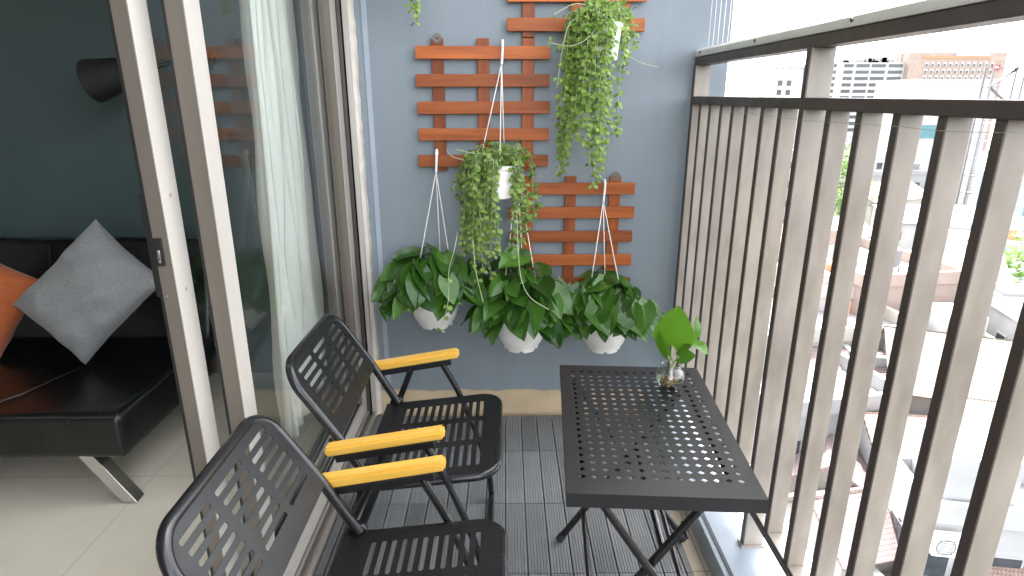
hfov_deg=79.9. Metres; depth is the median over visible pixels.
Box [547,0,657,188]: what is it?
trailing plant
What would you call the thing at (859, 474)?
house
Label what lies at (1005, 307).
house
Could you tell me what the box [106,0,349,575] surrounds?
sliding door
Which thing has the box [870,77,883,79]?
window
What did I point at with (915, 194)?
house
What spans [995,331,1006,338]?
window
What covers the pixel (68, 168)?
wall
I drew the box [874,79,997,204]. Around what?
white building
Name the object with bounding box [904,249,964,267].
house
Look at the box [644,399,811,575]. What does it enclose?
kerb
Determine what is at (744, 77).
sky
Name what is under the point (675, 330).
pothos cutting
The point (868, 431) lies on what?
house
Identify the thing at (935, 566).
window
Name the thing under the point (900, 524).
window
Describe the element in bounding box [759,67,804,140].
building
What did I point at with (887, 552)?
house
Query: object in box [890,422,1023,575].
house
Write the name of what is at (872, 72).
window
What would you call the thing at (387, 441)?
armchair
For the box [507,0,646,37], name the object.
trellis
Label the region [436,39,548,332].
trailing plant
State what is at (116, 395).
sofa
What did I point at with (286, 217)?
curtain
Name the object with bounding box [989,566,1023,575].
house
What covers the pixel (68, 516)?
floor
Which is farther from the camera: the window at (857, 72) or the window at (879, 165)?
the window at (857, 72)
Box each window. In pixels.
[795,438,801,454]
[852,90,865,92]
[854,77,867,79]
[854,83,866,85]
[855,71,868,73]
[857,64,869,66]
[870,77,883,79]
[871,71,884,73]
[872,64,885,66]
[876,162,882,169]
[886,77,900,79]
[888,71,901,73]
[889,64,902,66]
[890,510,901,532]
[896,519,902,540]
[919,124,936,138]
[923,553,950,575]
[992,555,1023,568]
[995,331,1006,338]
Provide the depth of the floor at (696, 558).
2.08 m
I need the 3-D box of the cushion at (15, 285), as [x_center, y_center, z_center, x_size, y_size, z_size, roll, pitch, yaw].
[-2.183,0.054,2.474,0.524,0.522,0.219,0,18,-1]
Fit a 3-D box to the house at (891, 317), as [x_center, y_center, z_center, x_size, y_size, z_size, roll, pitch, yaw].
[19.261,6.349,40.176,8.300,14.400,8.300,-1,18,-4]
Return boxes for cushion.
[0,263,37,357]
[13,219,155,363]
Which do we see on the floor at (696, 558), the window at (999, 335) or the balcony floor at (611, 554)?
the balcony floor at (611, 554)
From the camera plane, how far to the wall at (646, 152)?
2.50 m
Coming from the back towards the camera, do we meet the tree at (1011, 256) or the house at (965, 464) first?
the tree at (1011, 256)
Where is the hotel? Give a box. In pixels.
[798,44,1007,149]
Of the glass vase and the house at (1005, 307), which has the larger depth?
the house at (1005, 307)
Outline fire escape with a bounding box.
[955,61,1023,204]
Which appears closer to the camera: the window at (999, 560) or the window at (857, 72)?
the window at (999, 560)
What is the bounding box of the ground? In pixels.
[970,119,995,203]
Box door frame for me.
[293,0,381,575]
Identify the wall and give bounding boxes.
[0,0,327,372]
[353,0,733,415]
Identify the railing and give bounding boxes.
[666,0,1023,575]
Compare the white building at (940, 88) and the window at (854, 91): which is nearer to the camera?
the white building at (940, 88)
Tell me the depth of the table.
1.46 m
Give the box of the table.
[556,365,768,575]
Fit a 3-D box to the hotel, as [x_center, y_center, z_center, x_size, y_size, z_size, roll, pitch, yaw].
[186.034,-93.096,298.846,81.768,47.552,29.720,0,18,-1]
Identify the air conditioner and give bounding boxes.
[929,530,960,557]
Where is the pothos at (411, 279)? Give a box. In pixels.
[371,149,486,329]
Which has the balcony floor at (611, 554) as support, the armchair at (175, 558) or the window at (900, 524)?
the armchair at (175, 558)
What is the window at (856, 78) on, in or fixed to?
in the hotel
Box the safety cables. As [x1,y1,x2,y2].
[708,0,892,45]
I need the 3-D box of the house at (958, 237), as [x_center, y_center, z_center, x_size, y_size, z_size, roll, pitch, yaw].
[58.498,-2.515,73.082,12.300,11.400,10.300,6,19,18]
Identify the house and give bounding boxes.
[750,321,885,463]
[770,270,927,350]
[775,245,854,310]
[779,222,961,315]
[783,143,886,219]
[783,215,871,238]
[785,486,897,575]
[788,433,867,502]
[809,346,886,376]
[834,181,923,224]
[842,302,993,366]
[859,412,972,464]
[867,203,1020,249]
[872,162,927,188]
[873,500,896,575]
[881,325,1012,414]
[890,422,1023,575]
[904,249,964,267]
[944,217,1023,251]
[962,397,1023,461]
[963,243,1023,283]
[986,283,1023,339]
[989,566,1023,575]
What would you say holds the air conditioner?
attached to the house at (965, 464)
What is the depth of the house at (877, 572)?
24.53 m
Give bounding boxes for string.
[726,111,1023,132]
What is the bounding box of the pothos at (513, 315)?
[461,167,581,352]
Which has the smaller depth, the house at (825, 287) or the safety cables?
the safety cables
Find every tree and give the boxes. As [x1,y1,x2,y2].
[834,143,879,215]
[1004,230,1023,283]
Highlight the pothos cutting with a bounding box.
[653,306,707,386]
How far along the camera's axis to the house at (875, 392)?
29.30 m
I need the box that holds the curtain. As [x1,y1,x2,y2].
[239,0,326,437]
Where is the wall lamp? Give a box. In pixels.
[76,50,215,101]
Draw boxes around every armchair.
[155,415,507,575]
[285,314,502,575]
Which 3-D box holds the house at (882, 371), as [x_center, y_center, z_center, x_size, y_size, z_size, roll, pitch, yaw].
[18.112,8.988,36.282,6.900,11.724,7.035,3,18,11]
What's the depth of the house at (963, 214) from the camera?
87.04 m
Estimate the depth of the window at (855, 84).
285.99 m
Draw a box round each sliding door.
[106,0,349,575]
[160,0,366,575]
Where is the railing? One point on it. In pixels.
(738, 165)
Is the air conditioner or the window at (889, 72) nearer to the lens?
the air conditioner
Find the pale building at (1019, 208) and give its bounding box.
[972,170,1023,216]
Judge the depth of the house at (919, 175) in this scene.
106.41 m
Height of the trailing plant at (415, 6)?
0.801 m
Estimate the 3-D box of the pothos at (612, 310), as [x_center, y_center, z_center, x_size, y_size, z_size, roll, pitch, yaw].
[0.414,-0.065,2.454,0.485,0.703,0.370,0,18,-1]
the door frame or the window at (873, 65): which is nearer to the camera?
the door frame
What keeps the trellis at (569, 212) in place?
attached to the wall at (646, 152)
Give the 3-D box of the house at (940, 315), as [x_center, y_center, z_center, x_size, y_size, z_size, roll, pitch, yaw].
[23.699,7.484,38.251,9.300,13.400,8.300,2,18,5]
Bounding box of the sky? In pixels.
[725,0,1023,99]
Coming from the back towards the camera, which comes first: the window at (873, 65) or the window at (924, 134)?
the window at (873, 65)
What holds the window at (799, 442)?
in the house at (875, 392)
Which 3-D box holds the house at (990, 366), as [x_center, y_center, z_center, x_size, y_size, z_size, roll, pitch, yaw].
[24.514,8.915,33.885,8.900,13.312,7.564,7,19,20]
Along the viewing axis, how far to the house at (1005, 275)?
48.92 m
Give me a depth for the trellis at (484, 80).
2.40 m
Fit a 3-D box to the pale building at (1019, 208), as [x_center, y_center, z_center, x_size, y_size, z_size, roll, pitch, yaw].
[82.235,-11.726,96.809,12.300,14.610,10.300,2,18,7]
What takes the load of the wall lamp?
attached to the wall at (68, 168)
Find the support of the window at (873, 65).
in the hotel
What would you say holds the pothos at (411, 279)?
hanging from the trellis at (484, 80)
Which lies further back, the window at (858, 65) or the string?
the window at (858, 65)
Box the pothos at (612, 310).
[561,179,664,353]
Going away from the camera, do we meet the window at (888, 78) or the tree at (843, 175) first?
the tree at (843, 175)
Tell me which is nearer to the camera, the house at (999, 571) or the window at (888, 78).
the house at (999, 571)
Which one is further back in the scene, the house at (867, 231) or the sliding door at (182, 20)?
the house at (867, 231)
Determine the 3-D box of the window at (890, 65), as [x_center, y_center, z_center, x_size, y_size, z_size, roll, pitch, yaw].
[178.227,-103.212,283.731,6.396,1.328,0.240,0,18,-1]
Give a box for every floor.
[0,372,332,575]
[315,416,693,575]
[376,413,711,575]
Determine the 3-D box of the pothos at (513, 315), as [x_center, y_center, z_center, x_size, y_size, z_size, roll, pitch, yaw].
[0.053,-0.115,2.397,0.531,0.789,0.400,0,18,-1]
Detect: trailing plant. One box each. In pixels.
[405,0,420,25]
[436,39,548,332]
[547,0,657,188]
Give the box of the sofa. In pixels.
[0,237,217,501]
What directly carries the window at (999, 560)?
in the house at (965, 464)
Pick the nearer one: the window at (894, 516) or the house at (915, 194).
the window at (894, 516)
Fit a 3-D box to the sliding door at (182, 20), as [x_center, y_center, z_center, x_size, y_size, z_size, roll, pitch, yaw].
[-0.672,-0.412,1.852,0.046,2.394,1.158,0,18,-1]
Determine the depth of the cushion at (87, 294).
2.34 m
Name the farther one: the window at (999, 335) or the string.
the window at (999, 335)
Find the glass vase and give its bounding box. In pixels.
[655,361,684,389]
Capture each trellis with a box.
[415,33,549,170]
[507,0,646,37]
[509,172,634,284]

